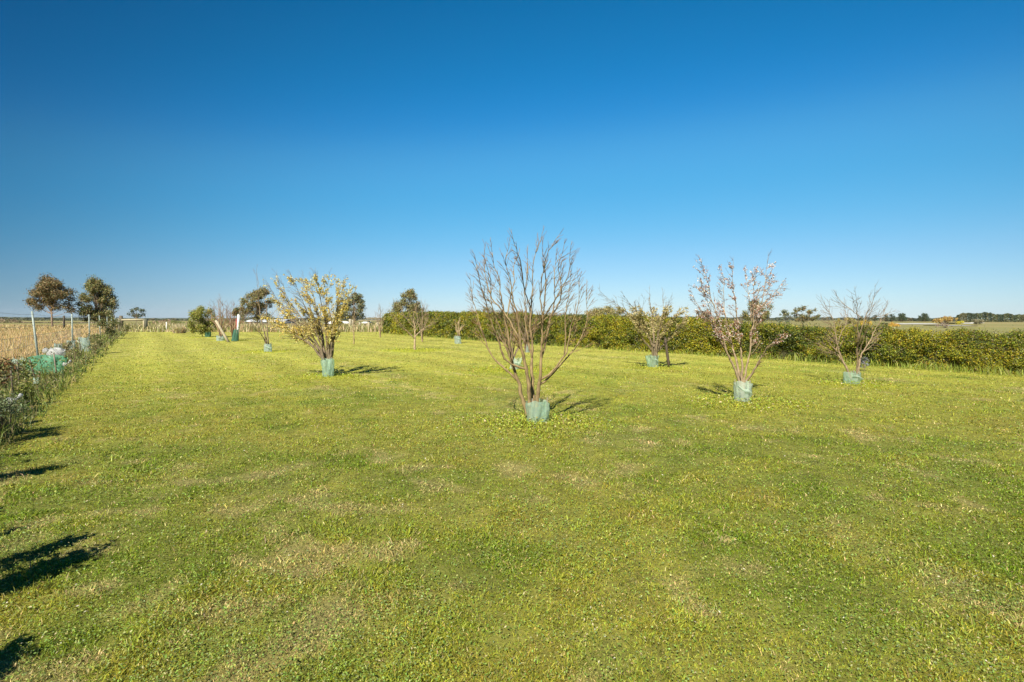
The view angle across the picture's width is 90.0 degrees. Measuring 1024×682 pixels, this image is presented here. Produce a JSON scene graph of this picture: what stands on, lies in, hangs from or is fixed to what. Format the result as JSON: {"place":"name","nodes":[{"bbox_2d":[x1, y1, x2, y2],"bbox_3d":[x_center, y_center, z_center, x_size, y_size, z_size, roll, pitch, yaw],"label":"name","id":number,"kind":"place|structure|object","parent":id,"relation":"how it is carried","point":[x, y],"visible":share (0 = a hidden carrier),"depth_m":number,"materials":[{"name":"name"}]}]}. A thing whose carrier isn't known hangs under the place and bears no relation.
{"place":"outdoors","nodes":[
{"label":"outdoors","id":0,"kind":"place"},
{"bbox_2d":[0,323,117,370],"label":"dry paddock grass","id":1,"kind":"structure","parent":0,"point":[14,333],"depth_m":38.78,"materials":[{"name":"beige plant"}]},
{"bbox_2d":[8,317,251,319],"bbox_3d":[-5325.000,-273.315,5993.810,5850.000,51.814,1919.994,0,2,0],"label":"hills","id":2,"kind":"structure","parent":0,"point":[115,318],"depth_m":5772.35,"materials":[{"name":"plant"}]},
{"bbox_2d":[119,322,382,331],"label":"boundary grass","id":3,"kind":"structure","parent":0,"point":[244,327],"depth_m":65.56,"materials":[{"name":"beige plant"}]},
{"bbox_2d":[0,331,1023,681],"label":"lawn","id":4,"kind":"structure","parent":0,"point":[380,379],"depth_m":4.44,"materials":[{"name":"green plant"}]},
{"bbox_2d":[168,324,187,332],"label":"pale tussock","id":5,"kind":"object","parent":4,"relation":"on","point":[177,328],"visible":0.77,"depth_m":57.81,"materials":[{"name":"beige plant"}]},
{"bbox_2d":[182,305,223,336],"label":"shrub","id":6,"kind":"object","parent":4,"relation":"on","point":[198,316],"visible":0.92,"depth_m":43.98,"materials":[{"name":"green plant"}]},
{"bbox_2d":[205,331,210,336],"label":"tree guard","id":7,"kind":"object","parent":4,"relation":"on","point":[207,334],"visible":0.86,"depth_m":43.99,"materials":[{"name":"green plastic"}]},
{"bbox_2d":[205,299,233,340],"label":"fruit tree","id":8,"kind":"object","parent":4,"relation":"on","point":[221,323],"visible":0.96,"depth_m":36.57,"materials":[{"name":"brown plant"}]},
{"bbox_2d":[216,335,224,340],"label":"tree guard","id":9,"kind":"object","parent":4,"relation":"on","point":[222,338],"visible":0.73,"depth_m":36.41,"materials":[{"name":"green plastic"}]},
{"bbox_2d":[214,320,229,341],"bbox_3d":[-19.570,-0.630,34.592,1.018,1.641,0.178,0,2,0],"label":"prop pole","id":10,"kind":"object","parent":4,"relation":"on","point":[221,330],"visible":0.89,"depth_m":34.53,"materials":[{"name":"beige wood"}]},
{"bbox_2d":[212,302,246,335],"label":"fruit tree","id":11,"kind":"object","parent":4,"relation":"on","point":[232,329],"visible":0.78,"depth_m":39.74,"materials":[{"name":"brown plant"}]},
{"bbox_2d":[231,328,238,340],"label":"tree guard","id":12,"kind":"object","parent":4,"relation":"on","point":[235,336],"visible":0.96,"depth_m":36.44,"materials":[{"name":"green plastic"}]},
{"bbox_2d":[236,314,239,334],"bbox_3d":[-20.132,-0.974,37.638,0.318,2.009,0.191,0,2,0],"label":"marker post","id":13,"kind":"object","parent":4,"relation":"on","point":[238,321],"visible":0.72,"depth_m":37.57,"materials":[{"name":"white paint"}]},
{"bbox_2d":[248,265,273,343],"bbox_3d":[-12.190,-1.593,24.376,1.243,4.261,1.454,1,3,17],"label":"fruit tree","id":14,"kind":"object","parent":4,"relation":"on","point":[265,338],"visible":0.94,"depth_m":24.63,"materials":[{"name":"brown plant"}]},
{"bbox_2d":[264,343,271,351],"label":"tree guard","id":15,"kind":"object","parent":4,"relation":"on","point":[267,347],"visible":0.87,"depth_m":24.04,"materials":[{"name":"green plastic"}]},
{"bbox_2d":[257,267,356,374],"bbox_3d":[-5.435,-0.521,13.836,3.184,3.009,1.393,1,3,19],"label":"fruit tree","id":16,"kind":"object","parent":4,"relation":"on","point":[328,352],"visible":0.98,"depth_m":13.77,"materials":[{"name":"yellow plant"}]},
{"bbox_2d":[321,357,333,376],"bbox_3d":[-4.901,0.720,13.607,0.356,0.625,0.326,0,2,0],"label":"tree guard","id":17,"kind":"object","parent":4,"relation":"on","point":[331,370],"visible":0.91,"depth_m":13.54,"materials":[{"name":"green plastic"}]},
{"bbox_2d":[349,310,357,343],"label":"fruit tree","id":18,"kind":"object","parent":4,"relation":"on","point":[353,328],"visible":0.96,"depth_m":31.96,"materials":[{"name":"brown plant"}]},
{"bbox_2d":[375,304,386,336],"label":"fruit tree","id":19,"kind":"object","parent":4,"relation":"on","point":[380,325],"visible":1,"depth_m":44.15,"materials":[{"name":"beige plant"}]},
{"bbox_2d":[387,300,438,349],"bbox_3d":[-4.854,-0.800,25.390,2.520,2.570,2.025,0,2,0],"label":"fruit tree","id":20,"kind":"object","parent":4,"relation":"on","point":[414,337],"visible":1,"depth_m":25.64,"materials":[{"name":"brown plant"}]},
{"bbox_2d":[413,300,428,341],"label":"fruit tree","id":21,"kind":"object","parent":4,"relation":"on","point":[422,327],"visible":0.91,"depth_m":35.46,"materials":[{"name":"brown plant"}]},
{"bbox_2d":[454,335,461,343],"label":"tree guard","id":22,"kind":"object","parent":4,"relation":"on","point":[457,339],"visible":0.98,"depth_m":32.74,"materials":[{"name":"green plastic"}]},
{"bbox_2d":[452,318,465,335],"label":"fruit tree","id":23,"kind":"object","parent":4,"relation":"on","point":[459,330],"visible":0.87,"depth_m":33.55,"materials":[{"name":"brown plant"}]},
{"bbox_2d":[491,310,529,359],"bbox_3d":[-0.029,-0.077,15.597,1.388,1.946,1.443,0,2,0],"label":"fruit tree","id":24,"kind":"object","parent":4,"relation":"on","point":[513,347],"visible":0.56,"depth_m":15.60,"materials":[{"name":"brown plant"}]},
{"bbox_2d":[3,343,1023,681],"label":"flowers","id":25,"kind":"object","parent":4,"relation":"on","point":[561,517],"visible":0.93,"depth_m":3.28,"materials":[{"name":"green plant"}]},
{"bbox_2d":[510,356,522,368],"bbox_3d":[0.112,0.704,15.604,0.396,0.492,0.313,2,3,36],"label":"tree guard","id":26,"kind":"object","parent":4,"relation":"on","point":[517,361],"visible":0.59,"depth_m":15.54,"materials":[{"name":"green plastic"}]},
{"bbox_2d":[511,307,539,351],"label":"fruit tree","id":27,"kind":"object","parent":4,"relation":"on","point":[525,342],"visible":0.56,"depth_m":24.04,"materials":[{"name":"brown plant"}]},
{"bbox_2d":[465,228,596,420],"bbox_3d":[0.322,-0.293,7.617,2.017,3.033,1.188,0,2,-6],"label":"fruit tree","id":28,"kind":"object","parent":4,"relation":"on","point":[530,391],"visible":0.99,"depth_m":7.54,"materials":[{"name":"brown plant"}]},
{"bbox_2d":[525,397,549,422],"bbox_3d":[0.385,1.049,7.566,0.329,0.471,0.306,-2,3,-33],"label":"tree guard","id":29,"kind":"object","parent":4,"relation":"on","point":[539,413],"visible":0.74,"depth_m":7.47,"materials":[{"name":"green plastic"}]},
{"bbox_2d":[596,285,688,366],"bbox_3d":[4.429,-0.497,16.393,3.094,2.744,1.753,-1,2,-12],"label":"fruit tree","id":30,"kind":"object","parent":4,"relation":"on","point":[654,348],"visible":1,"depth_m":16.26,"materials":[{"name":"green plant"}]},
{"bbox_2d":[645,354,658,366],"bbox_3d":[4.503,0.649,16.412,0.372,0.532,0.384,-1,3,-29],"label":"tree guard","id":31,"kind":"object","parent":4,"relation":"on","point":[650,358],"visible":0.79,"depth_m":16.34,"materials":[{"name":"green plastic"}]},
{"bbox_2d":[664,337,669,366],"bbox_3d":[4.970,0.395,16.403,0.245,1.050,0.094,0,2,0],"label":"timber stake","id":32,"kind":"object","parent":4,"relation":"on","point":[666,351],"visible":0.89,"depth_m":16.37,"materials":[{"name":"brown wood"}]},
{"bbox_2d":[377,331,1023,376],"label":"hedge foot grass","id":33,"kind":"structure","parent":4,"relation":"on","point":[943,368],"depth_m":17.56,"materials":[{"name":"green plant"}]},
{"bbox_2d":[688,249,790,399],"bbox_3d":[4.238,-0.285,9.477,2.158,2.869,1.188,0,2,0],"label":"fruit tree","id":34,"kind":"object","parent":4,"relation":"on","point":[738,373],"visible":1,"depth_m":9.42,"materials":[{"name":"brown plant"}]},
{"bbox_2d":[733,381,752,401],"bbox_3d":[4.265,0.955,9.474,0.339,0.499,0.302,0,2,0],"label":"tree guard","id":35,"kind":"object","parent":4,"relation":"on","point":[747,390],"visible":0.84,"depth_m":9.39,"materials":[{"name":"green plastic"}]},
{"bbox_2d":[803,282,894,382],"bbox_3d":[8.577,-0.172,12.091,2.582,2.466,1.816,-1,2,-15],"label":"fruit tree","id":36,"kind":"object","parent":4,"relation":"on","point":[857,353],"visible":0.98,"depth_m":12.23,"materials":[{"name":"brown plant"}]},
{"bbox_2d":[843,370,862,383],"bbox_3d":[8.121,0.884,12.169,0.374,0.414,0.384,-1,3,-21],"label":"tree guard","id":37,"kind":"object","parent":4,"relation":"on","point":[854,376],"visible":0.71,"depth_m":12.13,"materials":[{"name":"green plastic"}]},
{"bbox_2d":[0,320,1023,418],"bbox_3d":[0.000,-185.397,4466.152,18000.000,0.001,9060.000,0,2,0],"label":"ground","id":38,"kind":"structure","parent":0,"point":[1004,327],"depth_m":139.77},
{"bbox_2d":[10,370,13,392],"bbox_3d":[-9.915,0.879,10.155,0.059,0.595,0.034,0,2,0],"label":"garden stake","id":39,"kind":"object","parent":38,"relation":"on","point":[12,389],"visible":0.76,"depth_m":10.14,"materials":[{"name":"brown wood"}]},
{"bbox_2d":[0,355,25,390],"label":"shrub","id":40,"kind":"object","parent":38,"relation":"on","point":[5,363],"visible":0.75,"depth_m":11.42,"materials":[{"name":"green plant"}]},
{"bbox_2d":[0,390,35,435],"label":"shrub","id":41,"kind":"object","parent":38,"relation":"on","point":[7,408],"visible":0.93,"depth_m":6.70,"materials":[{"name":"green plant"}]},
{"bbox_2d":[12,356,37,381],"bbox_3d":[-11.775,0.741,12.352,0.559,0.792,0.506,0,2,0],"label":"shrub","id":42,"kind":"object","parent":38,"relation":"on","point":[27,363],"visible":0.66,"depth_m":12.35,"materials":[{"name":"green plant"}]},
{"bbox_2d":[11,377,48,404],"bbox_3d":[-8.614,0.954,9.139,0.468,0.639,0.574,-1,3,-24],"label":"shrub","id":43,"kind":"object","parent":38,"relation":"on","point":[23,388],"visible":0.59,"depth_m":9.07,"materials":[{"name":"green plant"}]},
{"bbox_2d":[26,353,67,373],"bbox_3d":[-13.560,0.672,14.864,1.242,0.614,0.612,0,2,0],"label":"tree guard","id":44,"kind":"object","parent":38,"relation":"on","point":[50,358],"visible":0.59,"depth_m":14.68,"materials":[{"name":"green plastic"}]},
{"bbox_2d":[0,318,95,322],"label":"scrub","id":45,"kind":"object","parent":38,"relation":"on","point":[3,320],"visible":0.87,"depth_m":232.05,"materials":[{"name":"green plant"}]},
{"bbox_2d":[22,272,80,326],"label":"gum tree","id":46,"kind":"object","parent":38,"relation":"on","point":[50,291],"visible":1,"depth_m":99.00,"materials":[{"name":"green plant"}]},
{"bbox_2d":[53,353,56,375],"bbox_3d":[-12.684,0.672,14.221,0.104,0.671,0.042,0,2,0],"label":"garden stake","id":47,"kind":"object","parent":38,"relation":"on","point":[54,362],"visible":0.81,"depth_m":14.21,"materials":[{"name":"brown wood"}]},
{"bbox_2d":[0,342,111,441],"bbox_3d":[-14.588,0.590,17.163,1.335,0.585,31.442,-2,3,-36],"label":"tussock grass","id":48,"kind":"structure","parent":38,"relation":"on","point":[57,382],"depth_m":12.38,"materials":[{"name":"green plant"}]},
{"bbox_2d":[0,311,115,371],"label":"wire fence","id":49,"kind":"object","parent":38,"relation":"on","point":[32,314],"visible":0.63,"depth_m":18.51,"materials":[{"name":"metal"}]},
{"bbox_2d":[54,342,62,347],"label":"tree guard","id":50,"kind":"object","parent":38,"relation":"on","point":[59,344],"visible":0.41,"depth_m":23.20,"materials":[{"name":"plastic"}]},
{"bbox_2d":[0,329,126,468],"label":"bed weeds","id":51,"kind":"object","parent":38,"relation":"on","point":[78,356],"visible":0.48,"depth_m":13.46,"materials":[{"name":"green plant"}]},
{"bbox_2d":[46,347,65,355],"bbox_3d":[-17.248,0.446,19.395,0.691,0.406,0.435,0,2,0],"label":"plastic bag","id":52,"kind":"object","parent":51,"relation":"on","point":[59,351],"visible":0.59,"depth_m":19.31,"materials":[{"name":"white plastic"}]},
{"bbox_2d":[59,341,81,362],"bbox_3d":[-15.319,0.405,17.791,0.640,1.009,0.613,0,2,0],"label":"shrub","id":53,"kind":"object","parent":38,"relation":"on","point":[67,344],"visible":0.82,"depth_m":17.74,"materials":[{"name":"green plant"}]},
{"bbox_2d":[77,335,90,351],"bbox_3d":[-20.950,0.118,25.079,0.596,0.867,0.475,0,2,0],"label":"tree guard","id":54,"kind":"object","parent":38,"relation":"on","point":[84,341],"visible":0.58,"depth_m":24.96,"materials":[{"name":"green plastic"}]},
{"bbox_2d":[82,332,105,350],"bbox_3d":[-18.599,0.131,22.927,0.786,1.128,0.849,0,2,0],"label":"shrub","id":55,"kind":"object","parent":38,"relation":"on","point":[98,343],"visible":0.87,"depth_m":22.86,"materials":[{"name":"green plant"}]},
{"bbox_2d":[75,274,119,325],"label":"gum tree","id":56,"kind":"object","parent":38,"relation":"on","point":[100,292],"visible":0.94,"depth_m":103.24,"materials":[{"name":"green plant"}]},
{"bbox_2d":[93,313,124,338],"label":"shrub","id":57,"kind":"object","parent":38,"relation":"on","point":[106,325],"visible":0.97,"depth_m":41.15,"materials":[{"name":"green plant"}]},
{"bbox_2d":[119,324,131,333],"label":"shrub","id":58,"kind":"object","parent":38,"relation":"on","point":[127,327],"visible":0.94,"depth_m":53.27,"materials":[{"name":"green plant"}]},
{"bbox_2d":[118,316,147,330],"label":"strainer assembly","id":59,"kind":"object","parent":38,"relation":"on","point":[145,323],"visible":0.67,"depth_m":67.19,"materials":[{"name":"beige wood"}]},
{"bbox_2d":[126,307,146,322],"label":"gum tree","id":60,"kind":"object","parent":38,"relation":"on","point":[138,315],"visible":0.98,"depth_m":119.73,"materials":[{"name":"green plant"}]},
{"bbox_2d":[0,317,380,320],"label":"woodland","id":61,"kind":"object","parent":38,"relation":"on","point":[58,319],"visible":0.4,"depth_m":659.85,"materials":[{"name":"green plant"}]},
{"bbox_2d":[231,307,240,315],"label":"gum tree","id":62,"kind":"object","parent":38,"relation":"on","point":[234,313],"visible":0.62,"depth_m":109.53,"materials":[{"name":"green plant"}]},
{"bbox_2d":[236,286,275,324],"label":"gum tree","id":63,"kind":"object","parent":38,"relation":"on","point":[252,305],"visible":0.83,"depth_m":91.40,"materials":[{"name":"green plant"}]},
{"bbox_2d":[148,316,381,324],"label":"orchard scrub","id":64,"kind":"object","parent":38,"relation":"on","point":[168,321],"visible":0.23,"depth_m":134.18,"materials":[{"name":"green plant"}]},
{"bbox_2d":[246,319,295,323],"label":"farm shed","id":65,"kind":"structure","parent":38,"relation":"on","point":[286,320],"depth_m":202.00,"materials":[{"name":"white metal"}]},
{"bbox_2d":[335,292,367,323],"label":"gum tree","id":66,"kind":"object","parent":38,"relation":"on","point":[358,301],"visible":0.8,"depth_m":89.52,"materials":[{"name":"green plant"}]},
{"bbox_2d":[349,318,381,324],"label":"shed","id":67,"kind":"object","parent":38,"relation":"on","point":[368,322],"visible":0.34,"depth_m":82.44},
{"bbox_2d":[389,288,423,312],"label":"gum tree","id":68,"kind":"object","parent":38,"relation":"on","point":[409,294],"visible":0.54,"depth_m":65.32,"materials":[{"name":"green plant"}]},
{"bbox_2d":[477,306,502,312],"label":"gum tree","id":69,"kind":"object","parent":38,"relation":"on","point":[489,308],"visible":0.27,"depth_m":74.08,"materials":[{"name":"green plant"}]},
{"bbox_2d":[583,305,624,316],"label":"gum tree","id":70,"kind":"object","parent":38,"relation":"on","point":[608,310],"visible":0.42,"depth_m":84.29,"materials":[{"name":"green plant"}]},
{"bbox_2d":[381,309,1023,373],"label":"hedge","id":71,"kind":"object","parent":38,"relation":"on","point":[911,345],"visible":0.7,"depth_m":20.00,"materials":[{"name":"green plant"}]},
{"bbox_2d":[694,309,712,319],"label":"bush","id":72,"kind":"object","parent":38,"relation":"on","point":[700,315],"visible":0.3,"depth_m":79.51,"materials":[{"name":"green plant"}]},
{"bbox_2d":[739,299,773,323],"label":"gum tree","id":73,"kind":"object","parent":38,"relation":"on","point":[746,317],"visible":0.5,"depth_m":84.61,"materials":[{"name":"green plant"}]},
{"bbox_2d":[660,316,908,320],"bbox_3d":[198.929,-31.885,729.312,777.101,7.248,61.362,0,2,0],"label":"woodland","id":74,"kind":"object","parent":38,"relation":"on","point":[819,318],"visible":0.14,"depth_m":713.49,"materials":[{"name":"green plant"}]},
{"bbox_2d":[776,309,795,323],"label":"gum tree","id":75,"kind":"object","parent":38,"relation":"on","point":[785,315],"visible":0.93,"depth_m":89.81,"materials":[{"name":"green plant"}]},
{"bbox_2d":[783,305,820,325],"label":"gum tree","id":76,"kind":"object","parent":38,"relation":"on","point":[799,317],"visible":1,"depth_m":84.52,"materials":[{"name":"green plant"}]},
{"bbox_2d":[833,317,857,326],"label":"bush","id":77,"kind":"object","parent":38,"relation":"on","point":[845,320],"visible":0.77,"depth_m":111.78,"materials":[{"name":"green plant"}]},
{"bbox_2d":[860,356,869,367],"bbox_3d":[10.551,0.732,15.337,0.345,0.554,0.276,0,2,0],"label":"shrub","id":78,"kind":"object","parent":38,"relation":"on","point":[866,359],"visible":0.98,"depth_m":15.32,"materials":[{"name":"grey plant"}]},
{"bbox_2d":[854,320,875,326],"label":"bush","id":79,"kind":"object","parent":38,"relation":"on","point":[861,321],"visible":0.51,"depth_m":109.49,"materials":[{"name":"yellow plant"}]},
{"bbox_2d":[888,314,896,321],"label":"skyline tree","id":80,"kind":"object","parent":38,"relation":"on","point":[892,317],"visible":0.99,"depth_m":398.38,"materials":[{"name":"green plant"}]},
{"bbox_2d":[888,322,899,326],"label":"bush","id":81,"kind":"object","parent":38,"relation":"on","point":[893,324],"visible":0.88,"depth_m":119.27,"materials":[{"name":"yellow plant"}]},
{"bbox_2d":[897,313,905,321],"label":"skyline tree","id":82,"kind":"object","parent":38,"relation":"on","point":[901,316],"visible":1,"depth_m":398.84,"materials":[{"name":"green plant"}]},
{"bbox_2d":[887,317,959,320],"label":"woodland","id":83,"kind":"object","parent":38,"relation":"on","point":[914,319],"visible":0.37,"depth_m":433.75,"materials":[{"name":"green plant"}]},
{"bbox_2d":[935,321,949,327],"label":"bush","id":84,"kind":"object","parent":38,"relation":"on","point":[945,324],"visible":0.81,"depth_m":99.70,"materials":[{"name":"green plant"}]},
{"bbox_2d":[972,319,983,323],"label":"bush","id":85,"kind":"object","parent":38,"relation":"on","point":[975,321],"visible":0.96,"depth_m":169.39,"materials":[{"name":"green plant"}]},
{"bbox_2d":[956,312,1023,321],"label":"woodland","id":86,"kind":"object","parent":38,"relation":"on","point":[994,318],"visible":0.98,"depth_m":335.88,"materials":[{"name":"green plant"}]},
{"bbox_2d":[0,0,1023,319],"label":"sky","id":87,"kind":"structure","parent":0,"point":[166,152],"materials":[{"name":"blue"}]},
{"bbox_2d":[883,323,934,324],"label":"crop cover","id":88,"kind":"object","parent":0,"point":[914,323],"visible":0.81,"depth_m":166.06,"materials":[{"name":"white plastic"}]},
{"bbox_2d":[931,315,957,323],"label":"gum tree","id":89,"kind":"object","parent":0,"point":[945,319],"visible":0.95,"depth_m":189.38,"materials":[{"name":"plant"}]},
{"bbox_2d":[923,325,972,325],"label":"crop cover","id":90,"kind":"object","parent":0,"point":[948,325],"visible":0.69,"depth_m":127.53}
]}

